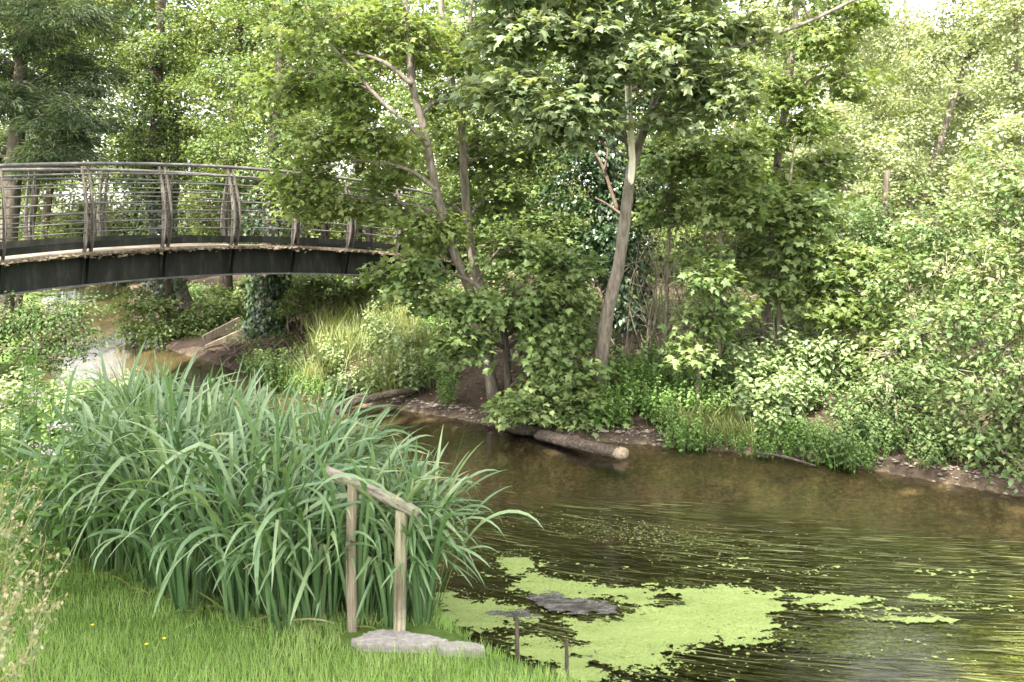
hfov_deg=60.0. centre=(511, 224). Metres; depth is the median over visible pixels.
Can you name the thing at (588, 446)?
log
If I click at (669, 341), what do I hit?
pale herb
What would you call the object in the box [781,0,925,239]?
pale tree
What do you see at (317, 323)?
dry grass tuft
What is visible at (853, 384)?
bramble
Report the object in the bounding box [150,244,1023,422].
undergrowth
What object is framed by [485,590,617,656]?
grey scum
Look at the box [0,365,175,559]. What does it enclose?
iris
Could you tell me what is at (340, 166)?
distant woodland
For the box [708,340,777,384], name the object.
bramble
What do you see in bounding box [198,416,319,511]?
iris
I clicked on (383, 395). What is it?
log
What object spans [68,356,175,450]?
iris
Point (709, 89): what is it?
leaning sycamore
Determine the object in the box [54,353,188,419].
iris
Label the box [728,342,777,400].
pale herb
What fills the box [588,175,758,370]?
dry brush
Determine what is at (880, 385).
shrub
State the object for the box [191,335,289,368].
tree roots
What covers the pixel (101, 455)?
iris
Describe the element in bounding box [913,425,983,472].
bramble
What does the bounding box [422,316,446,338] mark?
nettle
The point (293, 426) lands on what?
iris
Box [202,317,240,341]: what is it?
timber board
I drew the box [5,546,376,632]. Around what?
withered leaves
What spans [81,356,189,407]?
iris
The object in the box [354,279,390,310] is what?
dry grass tuft
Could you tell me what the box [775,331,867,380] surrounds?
bramble
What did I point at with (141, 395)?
iris
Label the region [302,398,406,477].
iris
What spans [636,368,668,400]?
nettle
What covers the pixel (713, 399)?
nettle
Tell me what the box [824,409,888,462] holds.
bramble
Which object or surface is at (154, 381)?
iris
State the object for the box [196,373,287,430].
iris
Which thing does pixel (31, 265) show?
footbridge
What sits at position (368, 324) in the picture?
pale herb
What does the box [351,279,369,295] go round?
pale herb
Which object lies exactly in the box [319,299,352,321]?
dry grass tuft
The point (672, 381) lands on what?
nettle
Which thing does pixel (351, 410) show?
log
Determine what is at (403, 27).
sycamore
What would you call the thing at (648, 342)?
nettle
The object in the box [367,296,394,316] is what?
dry grass tuft
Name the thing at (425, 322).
pale herb
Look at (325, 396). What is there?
iris
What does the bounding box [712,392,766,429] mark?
grass tuft
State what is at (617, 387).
nettle
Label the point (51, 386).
pale herb
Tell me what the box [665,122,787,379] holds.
sapling
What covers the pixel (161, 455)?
iris
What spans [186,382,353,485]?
iris
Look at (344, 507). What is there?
iris
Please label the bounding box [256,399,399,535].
iris
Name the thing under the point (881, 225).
woodland tree
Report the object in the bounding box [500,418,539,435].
log
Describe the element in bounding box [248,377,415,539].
iris
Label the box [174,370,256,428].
iris
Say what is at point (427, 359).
nettle
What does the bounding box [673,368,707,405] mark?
nettle
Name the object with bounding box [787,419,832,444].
ground herb
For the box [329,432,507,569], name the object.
iris
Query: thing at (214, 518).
iris
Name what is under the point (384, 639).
stone
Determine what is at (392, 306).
dry grass tuft
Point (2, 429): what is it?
pale herb
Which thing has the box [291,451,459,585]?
iris
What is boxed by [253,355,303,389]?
bramble
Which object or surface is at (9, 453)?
pale herb
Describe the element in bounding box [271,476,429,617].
iris
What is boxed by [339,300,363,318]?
dry grass tuft
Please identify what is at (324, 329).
dry grass tuft
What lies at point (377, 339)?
dry grass tuft
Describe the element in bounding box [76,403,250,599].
iris
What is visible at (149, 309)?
riverside bush
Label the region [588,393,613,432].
nettle
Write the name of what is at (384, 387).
dry grass tuft
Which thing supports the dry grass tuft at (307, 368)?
on the ground at (530, 467)
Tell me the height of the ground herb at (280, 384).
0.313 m
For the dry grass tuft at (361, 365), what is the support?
on the ground at (530, 467)
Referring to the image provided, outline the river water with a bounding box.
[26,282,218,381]
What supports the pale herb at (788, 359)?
on the ground at (530, 467)
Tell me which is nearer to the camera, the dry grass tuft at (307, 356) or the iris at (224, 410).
the iris at (224, 410)
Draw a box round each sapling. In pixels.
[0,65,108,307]
[617,89,736,353]
[648,251,766,404]
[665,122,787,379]
[708,141,870,329]
[727,136,879,351]
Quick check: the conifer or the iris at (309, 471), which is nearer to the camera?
the iris at (309, 471)
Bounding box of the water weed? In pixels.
[436,489,1023,681]
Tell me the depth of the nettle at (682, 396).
10.29 m
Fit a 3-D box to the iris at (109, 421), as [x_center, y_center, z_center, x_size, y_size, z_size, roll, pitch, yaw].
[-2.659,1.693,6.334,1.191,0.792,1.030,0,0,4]
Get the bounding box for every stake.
[515,617,519,667]
[565,641,568,681]
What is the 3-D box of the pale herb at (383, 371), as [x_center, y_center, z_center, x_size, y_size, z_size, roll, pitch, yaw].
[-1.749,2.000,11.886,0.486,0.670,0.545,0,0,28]
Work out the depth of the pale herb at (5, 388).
9.21 m
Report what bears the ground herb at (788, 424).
on the ground at (530, 467)
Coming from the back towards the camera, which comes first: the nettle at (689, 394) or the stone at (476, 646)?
the nettle at (689, 394)
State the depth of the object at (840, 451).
8.74 m
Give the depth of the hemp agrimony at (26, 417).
6.09 m
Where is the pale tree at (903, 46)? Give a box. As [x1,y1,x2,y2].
[847,0,965,222]
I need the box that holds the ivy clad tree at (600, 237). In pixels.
[534,0,688,359]
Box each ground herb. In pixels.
[235,347,280,376]
[253,358,298,378]
[264,375,292,389]
[270,371,294,392]
[279,366,302,380]
[281,367,312,387]
[281,374,318,397]
[290,371,330,393]
[297,375,332,399]
[300,375,356,405]
[305,380,336,397]
[653,420,708,456]
[676,420,727,452]
[710,428,746,451]
[723,424,780,462]
[742,416,797,444]
[750,428,793,460]
[751,405,818,446]
[768,416,824,450]
[768,433,810,460]
[782,433,833,467]
[787,418,856,452]
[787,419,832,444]
[808,432,882,477]
[823,429,859,455]
[840,439,891,473]
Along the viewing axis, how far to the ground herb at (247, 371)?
14.10 m
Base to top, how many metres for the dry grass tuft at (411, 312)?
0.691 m
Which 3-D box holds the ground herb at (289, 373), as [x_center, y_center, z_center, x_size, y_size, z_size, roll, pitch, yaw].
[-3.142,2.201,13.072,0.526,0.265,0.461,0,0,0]
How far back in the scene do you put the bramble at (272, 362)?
13.58 m
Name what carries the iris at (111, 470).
on the ground at (530, 467)
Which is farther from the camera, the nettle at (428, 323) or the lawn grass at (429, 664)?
the nettle at (428, 323)
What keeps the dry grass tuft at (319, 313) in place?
on the ground at (530, 467)
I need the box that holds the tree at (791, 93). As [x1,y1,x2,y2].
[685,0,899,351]
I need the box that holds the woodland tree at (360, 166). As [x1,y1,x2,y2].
[243,0,473,288]
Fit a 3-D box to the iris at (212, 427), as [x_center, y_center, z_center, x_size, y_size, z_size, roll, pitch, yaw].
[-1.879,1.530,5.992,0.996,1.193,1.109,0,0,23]
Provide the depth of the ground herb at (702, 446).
9.44 m
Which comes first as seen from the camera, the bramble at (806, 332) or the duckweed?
the duckweed
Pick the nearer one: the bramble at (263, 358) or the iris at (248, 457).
the iris at (248, 457)
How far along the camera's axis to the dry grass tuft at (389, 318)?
14.82 m
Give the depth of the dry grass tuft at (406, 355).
12.53 m
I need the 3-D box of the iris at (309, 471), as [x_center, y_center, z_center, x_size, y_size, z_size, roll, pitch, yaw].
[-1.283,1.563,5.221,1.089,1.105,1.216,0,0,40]
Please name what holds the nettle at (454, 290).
on the ground at (530, 467)
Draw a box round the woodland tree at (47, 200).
[0,0,197,291]
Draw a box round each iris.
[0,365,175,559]
[0,428,143,562]
[1,394,225,572]
[2,389,204,549]
[24,418,223,575]
[34,398,282,586]
[36,357,229,506]
[38,405,191,456]
[43,442,221,589]
[45,338,163,434]
[50,356,165,485]
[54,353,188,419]
[54,375,237,448]
[54,391,198,473]
[55,376,250,503]
[57,354,175,421]
[58,390,220,512]
[59,368,163,421]
[65,413,301,617]
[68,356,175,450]
[68,404,228,567]
[71,358,195,445]
[72,361,285,558]
[74,386,175,435]
[75,379,193,432]
[75,420,380,623]
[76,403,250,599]
[77,406,382,621]
[78,357,260,462]
[79,369,159,428]
[79,388,217,424]
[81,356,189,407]
[88,440,315,615]
[94,363,205,412]
[97,347,198,420]
[100,373,213,443]
[104,380,231,444]
[108,359,269,509]
[112,363,198,402]
[119,390,238,445]
[123,357,278,449]
[134,388,282,456]
[134,403,227,466]
[134,404,401,622]
[134,448,415,633]
[135,378,342,562]
[146,371,322,591]
[151,370,270,467]
[152,358,317,464]
[157,375,245,449]
[158,380,268,426]
[161,388,286,461]
[163,387,266,431]
[168,377,267,430]
[172,381,251,417]
[174,369,335,443]
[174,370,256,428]
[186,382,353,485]
[187,404,398,551]
[195,379,301,441]
[195,406,396,579]
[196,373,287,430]
[196,405,388,536]
[198,370,315,435]
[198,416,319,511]
[203,418,448,625]
[204,396,377,481]
[207,412,314,478]
[216,377,293,429]
[219,375,382,589]
[220,391,312,452]
[222,377,386,454]
[226,421,430,588]
[226,448,424,625]
[230,384,391,456]
[232,363,373,442]
[238,363,414,451]
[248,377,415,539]
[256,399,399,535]
[260,388,428,475]
[263,394,433,472]
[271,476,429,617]
[280,442,443,625]
[282,397,433,489]
[283,402,402,461]
[288,442,488,614]
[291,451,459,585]
[298,454,482,627]
[299,402,410,464]
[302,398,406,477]
[304,464,501,618]
[314,418,445,486]
[318,441,479,575]
[322,433,480,577]
[322,438,469,526]
[324,438,483,565]
[328,442,464,581]
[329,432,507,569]
[330,455,475,521]
[330,476,472,625]
[338,424,542,625]
[346,452,497,583]
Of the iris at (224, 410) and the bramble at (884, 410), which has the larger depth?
the bramble at (884, 410)
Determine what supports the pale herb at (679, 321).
on the ground at (530, 467)
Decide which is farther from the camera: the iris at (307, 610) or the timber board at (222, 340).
the timber board at (222, 340)
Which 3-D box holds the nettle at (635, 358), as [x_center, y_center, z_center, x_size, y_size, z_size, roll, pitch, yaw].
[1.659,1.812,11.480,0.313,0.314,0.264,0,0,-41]
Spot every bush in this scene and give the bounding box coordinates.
[36,191,148,283]
[103,283,256,350]
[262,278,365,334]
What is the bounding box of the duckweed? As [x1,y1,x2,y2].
[434,549,1016,681]
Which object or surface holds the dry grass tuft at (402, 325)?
on the ground at (530, 467)
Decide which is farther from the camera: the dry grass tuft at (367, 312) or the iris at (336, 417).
the dry grass tuft at (367, 312)
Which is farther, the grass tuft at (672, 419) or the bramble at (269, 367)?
the bramble at (269, 367)
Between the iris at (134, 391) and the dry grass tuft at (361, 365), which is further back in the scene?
the dry grass tuft at (361, 365)
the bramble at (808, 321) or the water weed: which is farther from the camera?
the bramble at (808, 321)
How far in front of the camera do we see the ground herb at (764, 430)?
9.36 m
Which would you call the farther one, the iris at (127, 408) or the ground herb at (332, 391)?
the ground herb at (332, 391)
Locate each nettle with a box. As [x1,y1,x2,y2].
[37,399,81,447]
[39,375,98,418]
[42,388,94,414]
[73,374,110,415]
[78,379,119,429]
[417,314,439,335]
[421,348,461,387]
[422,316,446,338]
[429,313,452,329]
[429,332,452,355]
[432,270,452,292]
[433,370,461,407]
[446,284,463,294]
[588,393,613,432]
[592,377,639,424]
[605,393,633,429]
[606,353,645,396]
[614,370,661,416]
[620,370,648,406]
[623,357,657,388]
[626,356,652,380]
[628,354,651,372]
[633,343,658,361]
[636,354,660,380]
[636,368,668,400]
[636,382,678,428]
[639,338,674,379]
[642,332,658,351]
[642,383,672,416]
[653,394,679,431]
[661,369,676,387]
[664,380,713,421]
[664,406,703,453]
[672,385,692,408]
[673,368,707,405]
[687,392,727,426]
[700,382,732,414]
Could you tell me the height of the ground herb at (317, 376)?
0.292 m
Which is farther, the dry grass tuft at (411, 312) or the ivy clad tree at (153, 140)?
the ivy clad tree at (153, 140)
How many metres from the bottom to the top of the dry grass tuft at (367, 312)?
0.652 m
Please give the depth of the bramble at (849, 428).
9.23 m
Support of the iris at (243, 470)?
on the ground at (530, 467)
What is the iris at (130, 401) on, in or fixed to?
on the ground at (530, 467)
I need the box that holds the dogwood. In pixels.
[887,340,1023,493]
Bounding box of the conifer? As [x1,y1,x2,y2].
[0,0,147,333]
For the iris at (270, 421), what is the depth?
6.37 m
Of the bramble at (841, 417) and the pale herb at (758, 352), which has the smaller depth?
the bramble at (841, 417)
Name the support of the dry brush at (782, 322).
on the ground at (530, 467)
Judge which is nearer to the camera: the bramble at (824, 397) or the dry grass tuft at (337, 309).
the bramble at (824, 397)
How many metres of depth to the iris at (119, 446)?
5.61 m
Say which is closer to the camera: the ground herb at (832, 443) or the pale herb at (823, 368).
the ground herb at (832, 443)
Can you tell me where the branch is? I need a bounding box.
[757,452,815,466]
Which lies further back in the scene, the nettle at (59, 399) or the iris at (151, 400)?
the nettle at (59, 399)
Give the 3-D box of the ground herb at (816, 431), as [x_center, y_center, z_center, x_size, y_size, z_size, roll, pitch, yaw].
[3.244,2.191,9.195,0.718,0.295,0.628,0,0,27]
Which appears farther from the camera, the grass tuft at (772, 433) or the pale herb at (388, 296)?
the pale herb at (388, 296)
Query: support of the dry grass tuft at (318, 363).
on the ground at (530, 467)
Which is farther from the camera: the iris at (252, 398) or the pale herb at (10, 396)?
the pale herb at (10, 396)
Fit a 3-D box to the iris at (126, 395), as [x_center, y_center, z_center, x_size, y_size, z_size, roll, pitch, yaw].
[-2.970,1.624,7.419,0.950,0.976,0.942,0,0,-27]
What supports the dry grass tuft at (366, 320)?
on the ground at (530, 467)
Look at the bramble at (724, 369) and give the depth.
10.43 m
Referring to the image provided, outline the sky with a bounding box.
[0,0,1023,226]
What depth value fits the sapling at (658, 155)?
11.41 m
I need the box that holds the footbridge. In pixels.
[0,162,488,295]
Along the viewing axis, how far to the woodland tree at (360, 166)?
20.75 m
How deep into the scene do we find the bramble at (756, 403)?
9.66 m
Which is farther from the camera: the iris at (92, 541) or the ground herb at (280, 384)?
the ground herb at (280, 384)
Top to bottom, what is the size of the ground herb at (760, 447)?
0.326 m
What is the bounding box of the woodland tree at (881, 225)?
[804,170,1023,294]
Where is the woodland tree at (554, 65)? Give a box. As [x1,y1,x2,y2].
[373,3,649,277]
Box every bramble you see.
[242,346,307,385]
[244,347,296,372]
[248,351,301,381]
[251,344,301,377]
[252,345,307,372]
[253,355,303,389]
[272,356,310,376]
[612,329,696,360]
[639,349,716,394]
[661,339,732,385]
[689,343,785,400]
[701,355,763,398]
[704,364,786,411]
[708,324,760,350]
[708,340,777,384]
[721,385,787,418]
[727,341,775,359]
[733,330,774,354]
[735,321,801,354]
[744,310,814,339]
[747,302,814,338]
[759,322,832,358]
[766,344,828,385]
[769,380,828,411]
[772,368,832,408]
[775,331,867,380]
[777,348,818,376]
[787,320,839,346]
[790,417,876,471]
[815,378,888,418]
[815,400,888,441]
[817,408,881,443]
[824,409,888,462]
[829,371,878,407]
[831,378,890,417]
[833,403,913,447]
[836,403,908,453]
[851,406,926,458]
[858,396,908,423]
[862,416,909,437]
[876,390,935,433]
[876,411,935,454]
[883,404,970,443]
[898,406,983,458]
[898,436,945,471]
[901,412,968,438]
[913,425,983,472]
[924,412,978,451]
[937,414,984,441]
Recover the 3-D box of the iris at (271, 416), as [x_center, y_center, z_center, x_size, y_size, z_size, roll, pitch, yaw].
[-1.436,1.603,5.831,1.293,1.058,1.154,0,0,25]
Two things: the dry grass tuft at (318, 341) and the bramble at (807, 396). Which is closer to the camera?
the bramble at (807, 396)
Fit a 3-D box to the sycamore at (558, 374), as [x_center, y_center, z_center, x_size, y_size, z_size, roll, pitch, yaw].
[-0.325,1.138,10.703,3.471,2.542,2.348,0,0,0]
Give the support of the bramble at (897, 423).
on the ground at (530, 467)
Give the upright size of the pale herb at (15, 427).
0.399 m
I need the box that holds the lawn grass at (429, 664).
[0,471,605,681]
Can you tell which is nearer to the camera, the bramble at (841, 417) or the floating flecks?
the floating flecks
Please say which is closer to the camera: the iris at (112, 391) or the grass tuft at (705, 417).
the iris at (112, 391)
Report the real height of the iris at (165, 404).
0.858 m
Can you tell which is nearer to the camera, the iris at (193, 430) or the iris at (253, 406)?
the iris at (193, 430)
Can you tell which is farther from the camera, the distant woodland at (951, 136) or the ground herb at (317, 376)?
the distant woodland at (951, 136)
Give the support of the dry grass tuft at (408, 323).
on the ground at (530, 467)
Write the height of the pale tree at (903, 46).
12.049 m
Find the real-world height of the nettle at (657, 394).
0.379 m
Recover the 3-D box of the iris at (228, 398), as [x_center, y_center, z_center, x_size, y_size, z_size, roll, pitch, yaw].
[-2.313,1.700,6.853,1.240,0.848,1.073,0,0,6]
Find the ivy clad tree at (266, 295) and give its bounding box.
[177,0,380,339]
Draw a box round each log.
[307,407,368,414]
[311,387,420,410]
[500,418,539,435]
[534,428,628,459]
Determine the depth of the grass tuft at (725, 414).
9.89 m
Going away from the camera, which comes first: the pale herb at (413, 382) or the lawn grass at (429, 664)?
the lawn grass at (429, 664)
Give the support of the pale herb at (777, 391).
on the ground at (530, 467)
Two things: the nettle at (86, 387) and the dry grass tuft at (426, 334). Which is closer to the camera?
the nettle at (86, 387)
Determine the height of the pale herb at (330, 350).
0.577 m
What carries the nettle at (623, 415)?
on the ground at (530, 467)
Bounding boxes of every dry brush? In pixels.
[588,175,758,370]
[692,227,863,354]
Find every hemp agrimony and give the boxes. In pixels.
[0,305,64,551]
[0,390,84,596]
[4,338,46,507]
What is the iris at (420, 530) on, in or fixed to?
on the ground at (530, 467)
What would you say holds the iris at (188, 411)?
on the ground at (530, 467)
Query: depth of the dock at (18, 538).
4.29 m
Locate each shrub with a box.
[0,288,117,387]
[777,234,932,384]
[825,354,950,445]
[839,192,1013,397]
[909,141,1023,392]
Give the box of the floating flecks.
[438,507,1021,681]
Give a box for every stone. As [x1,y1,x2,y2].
[351,629,447,652]
[436,641,484,657]
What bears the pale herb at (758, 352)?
on the ground at (530, 467)
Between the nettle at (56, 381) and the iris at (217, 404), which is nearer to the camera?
the iris at (217, 404)
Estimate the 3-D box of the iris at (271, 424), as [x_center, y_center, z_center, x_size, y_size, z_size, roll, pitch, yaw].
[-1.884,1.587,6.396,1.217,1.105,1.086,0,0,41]
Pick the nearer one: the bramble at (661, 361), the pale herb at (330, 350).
the bramble at (661, 361)
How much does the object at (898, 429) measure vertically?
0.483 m
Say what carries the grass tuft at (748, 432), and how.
on the ground at (530, 467)
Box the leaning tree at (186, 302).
[93,108,259,315]
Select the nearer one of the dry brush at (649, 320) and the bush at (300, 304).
the dry brush at (649, 320)
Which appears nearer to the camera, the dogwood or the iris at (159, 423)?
the iris at (159, 423)
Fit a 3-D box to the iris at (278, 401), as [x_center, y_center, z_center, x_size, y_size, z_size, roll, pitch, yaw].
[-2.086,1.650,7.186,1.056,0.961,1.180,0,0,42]
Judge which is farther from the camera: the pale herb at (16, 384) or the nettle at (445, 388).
the nettle at (445, 388)
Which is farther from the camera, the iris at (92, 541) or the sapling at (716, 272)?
the sapling at (716, 272)
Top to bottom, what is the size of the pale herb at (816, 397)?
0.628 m
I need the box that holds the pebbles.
[241,371,1016,498]
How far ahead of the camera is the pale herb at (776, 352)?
10.70 m
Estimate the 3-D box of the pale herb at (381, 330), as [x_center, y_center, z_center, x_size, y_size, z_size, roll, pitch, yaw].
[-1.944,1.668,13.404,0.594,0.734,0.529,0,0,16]
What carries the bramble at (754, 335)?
on the ground at (530, 467)
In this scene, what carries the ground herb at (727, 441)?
on the ground at (530, 467)
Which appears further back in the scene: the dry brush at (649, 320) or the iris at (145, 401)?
the dry brush at (649, 320)
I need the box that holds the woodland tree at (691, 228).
[561,0,837,287]
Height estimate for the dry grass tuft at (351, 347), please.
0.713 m
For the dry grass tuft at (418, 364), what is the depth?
12.11 m
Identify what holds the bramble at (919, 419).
on the ground at (530, 467)
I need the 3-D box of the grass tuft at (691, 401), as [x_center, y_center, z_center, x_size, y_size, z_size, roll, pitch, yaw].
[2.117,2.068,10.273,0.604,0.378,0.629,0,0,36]
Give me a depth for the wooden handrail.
4.50 m
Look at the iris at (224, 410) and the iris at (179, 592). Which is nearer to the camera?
the iris at (179, 592)
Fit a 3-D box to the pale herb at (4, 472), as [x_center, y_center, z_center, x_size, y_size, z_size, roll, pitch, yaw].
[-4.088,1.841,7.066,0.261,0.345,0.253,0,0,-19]
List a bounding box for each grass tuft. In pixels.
[281,348,338,392]
[281,351,336,385]
[284,331,333,362]
[293,340,357,379]
[294,298,353,335]
[298,319,356,348]
[300,309,352,347]
[302,306,361,337]
[304,339,334,367]
[308,332,332,352]
[310,312,349,331]
[311,316,340,341]
[317,300,356,315]
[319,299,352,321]
[319,319,371,364]
[329,321,366,355]
[334,298,376,330]
[334,321,363,346]
[337,348,391,381]
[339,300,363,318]
[339,339,397,390]
[341,304,387,332]
[349,276,370,304]
[349,307,401,335]
[351,294,379,316]
[353,354,407,394]
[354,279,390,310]
[355,324,415,359]
[360,320,406,336]
[360,323,406,354]
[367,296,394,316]
[368,370,401,399]
[369,300,415,334]
[375,309,409,327]
[377,296,405,313]
[379,343,435,372]
[379,351,406,375]
[381,306,432,340]
[390,343,435,386]
[391,297,432,324]
[392,313,452,352]
[395,316,432,331]
[651,407,692,431]
[660,397,710,436]
[671,394,701,414]
[673,398,711,421]
[680,419,720,446]
[681,402,722,430]
[701,402,729,423]
[701,412,730,435]
[706,403,736,426]
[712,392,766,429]
[715,412,760,437]
[716,415,750,446]
[728,415,774,445]
[744,412,785,437]
[754,418,787,446]
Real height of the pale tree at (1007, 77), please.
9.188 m
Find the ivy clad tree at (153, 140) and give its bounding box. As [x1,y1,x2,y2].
[56,0,261,332]
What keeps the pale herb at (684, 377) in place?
on the ground at (530, 467)
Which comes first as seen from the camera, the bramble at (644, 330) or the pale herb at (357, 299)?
the bramble at (644, 330)
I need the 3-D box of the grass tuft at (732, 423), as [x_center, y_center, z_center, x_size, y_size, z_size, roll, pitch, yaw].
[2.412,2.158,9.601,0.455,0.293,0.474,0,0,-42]
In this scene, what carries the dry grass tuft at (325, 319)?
on the ground at (530, 467)
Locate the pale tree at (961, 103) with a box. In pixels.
[858,0,1023,250]
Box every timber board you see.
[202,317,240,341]
[204,326,255,347]
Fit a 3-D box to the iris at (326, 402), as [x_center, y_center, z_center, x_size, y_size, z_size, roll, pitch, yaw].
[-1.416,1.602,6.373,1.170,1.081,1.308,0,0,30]
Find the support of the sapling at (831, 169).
on the ground at (530, 467)
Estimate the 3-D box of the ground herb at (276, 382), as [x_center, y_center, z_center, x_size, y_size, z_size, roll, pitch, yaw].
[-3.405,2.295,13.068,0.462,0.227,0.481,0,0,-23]
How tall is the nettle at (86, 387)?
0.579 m
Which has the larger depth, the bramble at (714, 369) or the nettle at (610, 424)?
the bramble at (714, 369)
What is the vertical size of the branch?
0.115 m
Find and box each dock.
[0,452,47,636]
[0,535,79,681]
[0,593,65,681]
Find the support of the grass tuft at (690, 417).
on the ground at (530, 467)
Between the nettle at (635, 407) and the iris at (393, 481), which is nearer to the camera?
the iris at (393, 481)
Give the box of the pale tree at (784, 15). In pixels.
[710,0,849,210]
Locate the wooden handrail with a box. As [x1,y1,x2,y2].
[325,466,420,632]
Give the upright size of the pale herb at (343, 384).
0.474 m
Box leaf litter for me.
[194,284,1012,470]
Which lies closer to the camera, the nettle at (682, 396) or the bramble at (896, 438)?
the bramble at (896, 438)
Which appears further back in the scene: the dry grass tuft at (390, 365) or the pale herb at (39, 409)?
the dry grass tuft at (390, 365)
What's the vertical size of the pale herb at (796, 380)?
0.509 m
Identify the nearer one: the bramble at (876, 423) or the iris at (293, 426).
the iris at (293, 426)
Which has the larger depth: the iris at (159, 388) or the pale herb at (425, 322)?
the pale herb at (425, 322)
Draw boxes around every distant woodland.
[0,0,746,246]
[712,0,1023,250]
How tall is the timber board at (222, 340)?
0.514 m
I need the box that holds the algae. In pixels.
[540,530,1023,681]
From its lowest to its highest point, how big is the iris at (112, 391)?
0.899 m
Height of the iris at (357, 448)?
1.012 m
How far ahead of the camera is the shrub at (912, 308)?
10.32 m
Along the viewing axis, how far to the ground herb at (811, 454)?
8.96 m
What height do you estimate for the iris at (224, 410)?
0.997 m
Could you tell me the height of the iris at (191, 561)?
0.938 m
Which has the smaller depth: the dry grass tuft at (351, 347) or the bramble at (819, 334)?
the bramble at (819, 334)
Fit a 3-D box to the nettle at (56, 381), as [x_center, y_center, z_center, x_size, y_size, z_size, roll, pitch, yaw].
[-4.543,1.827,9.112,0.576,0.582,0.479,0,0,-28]
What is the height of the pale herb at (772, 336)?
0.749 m
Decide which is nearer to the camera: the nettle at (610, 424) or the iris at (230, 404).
the iris at (230, 404)
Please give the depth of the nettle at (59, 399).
8.69 m
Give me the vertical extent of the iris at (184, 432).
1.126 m
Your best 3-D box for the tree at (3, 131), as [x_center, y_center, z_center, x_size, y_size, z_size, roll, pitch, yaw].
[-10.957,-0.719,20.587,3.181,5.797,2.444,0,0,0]
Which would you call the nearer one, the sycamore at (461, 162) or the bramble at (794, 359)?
the bramble at (794, 359)
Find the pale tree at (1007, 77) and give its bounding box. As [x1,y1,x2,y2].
[943,0,1023,244]
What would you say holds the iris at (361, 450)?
on the ground at (530, 467)
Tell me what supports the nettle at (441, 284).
on the ground at (530, 467)
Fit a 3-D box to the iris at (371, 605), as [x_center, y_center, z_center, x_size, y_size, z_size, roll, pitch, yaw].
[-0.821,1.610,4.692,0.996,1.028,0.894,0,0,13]
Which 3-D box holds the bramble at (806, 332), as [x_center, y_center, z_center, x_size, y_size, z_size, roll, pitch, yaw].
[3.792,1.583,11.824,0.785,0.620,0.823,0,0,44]
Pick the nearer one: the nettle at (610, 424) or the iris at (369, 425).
the iris at (369, 425)
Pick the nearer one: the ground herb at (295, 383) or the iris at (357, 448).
the iris at (357, 448)
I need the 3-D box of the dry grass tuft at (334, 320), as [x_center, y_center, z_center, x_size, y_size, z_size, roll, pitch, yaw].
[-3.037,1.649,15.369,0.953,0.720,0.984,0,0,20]
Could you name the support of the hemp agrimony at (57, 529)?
on the ground at (530, 467)
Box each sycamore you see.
[231,0,500,399]
[344,217,633,438]
[407,0,586,361]
[433,0,856,398]
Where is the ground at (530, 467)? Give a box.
[0,227,1023,681]
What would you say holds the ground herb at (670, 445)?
on the ground at (530, 467)
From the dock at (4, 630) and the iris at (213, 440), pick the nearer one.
the dock at (4, 630)
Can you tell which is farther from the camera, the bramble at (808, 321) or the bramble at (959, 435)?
the bramble at (808, 321)
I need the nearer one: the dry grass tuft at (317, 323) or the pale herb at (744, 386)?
the pale herb at (744, 386)
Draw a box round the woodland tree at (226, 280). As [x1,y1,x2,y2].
[130,0,360,300]
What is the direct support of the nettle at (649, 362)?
on the ground at (530, 467)
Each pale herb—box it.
[0,366,33,419]
[0,366,46,429]
[0,376,10,401]
[0,409,22,441]
[0,417,14,468]
[0,440,13,473]
[1,408,24,446]
[3,440,23,474]
[16,398,44,423]
[37,367,92,412]
[42,377,90,442]
[104,368,140,394]
[311,333,346,366]
[317,343,346,375]
[324,368,353,398]
[347,290,369,311]
[349,358,374,393]
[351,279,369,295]
[359,348,402,401]
[361,280,380,301]
[362,309,387,346]
[364,334,379,353]
[366,295,385,320]
[367,311,398,354]
[378,284,397,316]
[382,327,413,369]
[396,339,424,382]
[396,354,428,397]
[410,317,441,346]
[640,346,671,375]
[658,319,682,346]
[665,335,675,358]
[668,304,696,338]
[671,366,701,393]
[678,354,713,384]
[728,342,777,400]
[728,368,775,427]
[730,339,776,368]
[739,395,787,445]
[741,336,774,391]
[747,341,791,380]
[755,361,806,422]
[763,322,820,370]
[768,372,803,411]
[776,348,797,380]
[777,324,833,388]
[777,381,805,427]
[783,328,840,392]
[784,358,821,417]
[816,334,863,389]
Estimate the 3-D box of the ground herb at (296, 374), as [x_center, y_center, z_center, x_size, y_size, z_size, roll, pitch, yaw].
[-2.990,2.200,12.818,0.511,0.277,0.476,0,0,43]
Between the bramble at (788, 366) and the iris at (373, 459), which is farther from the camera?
the bramble at (788, 366)
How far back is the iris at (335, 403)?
6.47 m
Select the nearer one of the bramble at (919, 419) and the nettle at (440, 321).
the bramble at (919, 419)
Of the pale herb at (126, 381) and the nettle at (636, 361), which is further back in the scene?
the nettle at (636, 361)
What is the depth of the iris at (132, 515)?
4.90 m
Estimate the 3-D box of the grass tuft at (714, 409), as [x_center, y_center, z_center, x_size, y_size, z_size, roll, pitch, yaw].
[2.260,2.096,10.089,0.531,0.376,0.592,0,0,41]
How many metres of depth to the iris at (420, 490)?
4.91 m
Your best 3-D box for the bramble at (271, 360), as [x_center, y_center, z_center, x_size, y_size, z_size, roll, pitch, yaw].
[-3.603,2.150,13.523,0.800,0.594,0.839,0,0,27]
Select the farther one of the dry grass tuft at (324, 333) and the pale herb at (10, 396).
the dry grass tuft at (324, 333)
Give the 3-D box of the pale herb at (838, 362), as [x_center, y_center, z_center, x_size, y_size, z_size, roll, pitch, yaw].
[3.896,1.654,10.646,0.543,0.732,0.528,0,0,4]
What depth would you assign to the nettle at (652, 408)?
10.08 m

